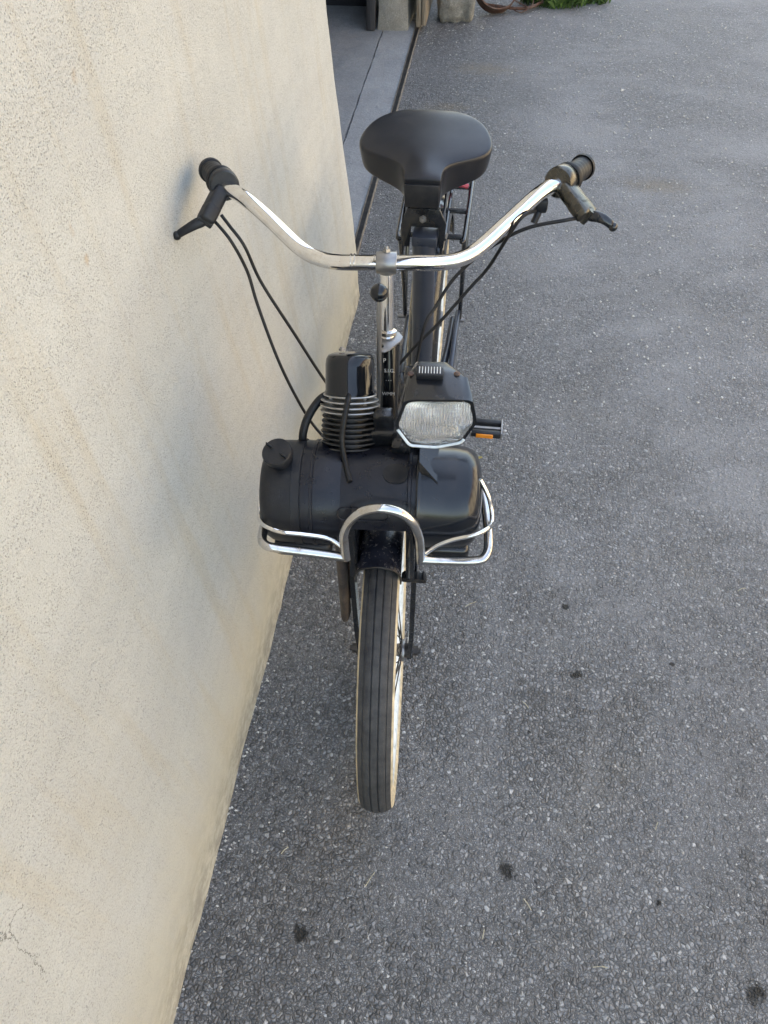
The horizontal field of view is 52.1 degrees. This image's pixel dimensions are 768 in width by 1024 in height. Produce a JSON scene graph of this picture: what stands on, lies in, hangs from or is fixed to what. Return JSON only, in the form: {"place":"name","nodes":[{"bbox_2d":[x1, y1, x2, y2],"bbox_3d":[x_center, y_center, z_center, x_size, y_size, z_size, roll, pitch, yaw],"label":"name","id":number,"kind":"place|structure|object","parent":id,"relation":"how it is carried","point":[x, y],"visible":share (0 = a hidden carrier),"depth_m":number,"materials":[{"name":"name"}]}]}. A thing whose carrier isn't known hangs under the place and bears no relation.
{"place":"outdoors","nodes":[
{"label":"outdoors","id":0,"kind":"place"},
{"bbox_2d":[326,5,381,142],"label":"garage floor","id":1,"kind":"structure","parent":0,"point":[353,42],"depth_m":3.89,"materials":[{"name":"concrete"}]},
{"bbox_2d":[366,0,375,30],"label":"plank","id":2,"kind":"object","parent":1,"relation":"on","point":[370,14],"visible":1,"depth_m":3.99,"materials":[{"name":"wood"}]},
{"bbox_2d":[173,0,767,1023],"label":"asphalt ground","id":3,"kind":"structure","parent":0,"point":[615,740],"depth_m":1.79,"materials":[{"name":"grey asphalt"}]},
{"bbox_2d":[0,0,415,1023],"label":"house","id":4,"kind":"structure","parent":3,"relation":"on","point":[148,406],"depth_m":1.09,"materials":[{"name":"beige paint"}]},
{"bbox_2d":[343,21,415,234],"bbox_3d":[-0.079,-1.590,3.336,0.160,0.019,2.560,5,51,6],"label":"garage threshold","id":5,"kind":"object","parent":3,"relation":"on","point":[377,95],"visible":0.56,"depth_m":3.53,"materials":[{"name":"concrete"}]},
{"bbox_2d":[378,0,413,31],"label":"concrete pillar","id":6,"kind":"structure","parent":5,"relation":"on","point":[396,15],"depth_m":4.00,"materials":[{"name":"grey concrete"}]},
{"bbox_2d":[355,25,419,254],"bbox_3d":[0.018,-1.617,3.346,0.026,0.014,2.500,5,51,6],"label":"rail","id":7,"kind":"object","parent":3,"relation":"on","point":[369,197],"depth_m":3.10,"materials":[{"name":"metal"}]},
{"bbox_2d":[416,0,431,26],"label":"sliding door","id":8,"kind":"structure","parent":7,"relation":"on","point":[423,7],"depth_m":3.99,"materials":[{"name":"brown wood"}]},
{"bbox_2d":[422,0,431,25],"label":"door panel","id":9,"kind":"structure","parent":8,"relation":"in","point":[426,4],"depth_m":4.00,"materials":[{"name":"brown wood"}]},
{"bbox_2d":[173,109,617,812],"bbox_3d":[0.044,-0.283,1.602,0.639,1.030,1.586,5,51,6],"label":"moped","id":10,"kind":"object","parent":3,"relation":"on","point":[381,485],"visible":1,"depth_m":1.13,"materials":[{"name":"metal"}]},
{"bbox_2d":[437,0,475,22],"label":"stone block","id":11,"kind":"structure","parent":3,"relation":"on","point":[454,11],"depth_m":4.07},
{"bbox_2d":[476,0,543,13],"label":"scrap iron","id":12,"kind":"object","parent":3,"relation":"on","point":[490,8],"visible":1,"depth_m":4.17,"materials":[{"name":"brown metal"}]},
{"bbox_2d":[520,0,591,8],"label":"weed","id":13,"kind":"object","parent":3,"relation":"on","point":[551,4],"visible":0.89,"depth_m":4.21,"materials":[{"name":"green plant"}]},
{"bbox_2d":[587,0,610,4],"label":"weed","id":14,"kind":"object","parent":3,"relation":"on","point":[599,2],"visible":0.88,"depth_m":4.25,"materials":[{"name":"green plant"}]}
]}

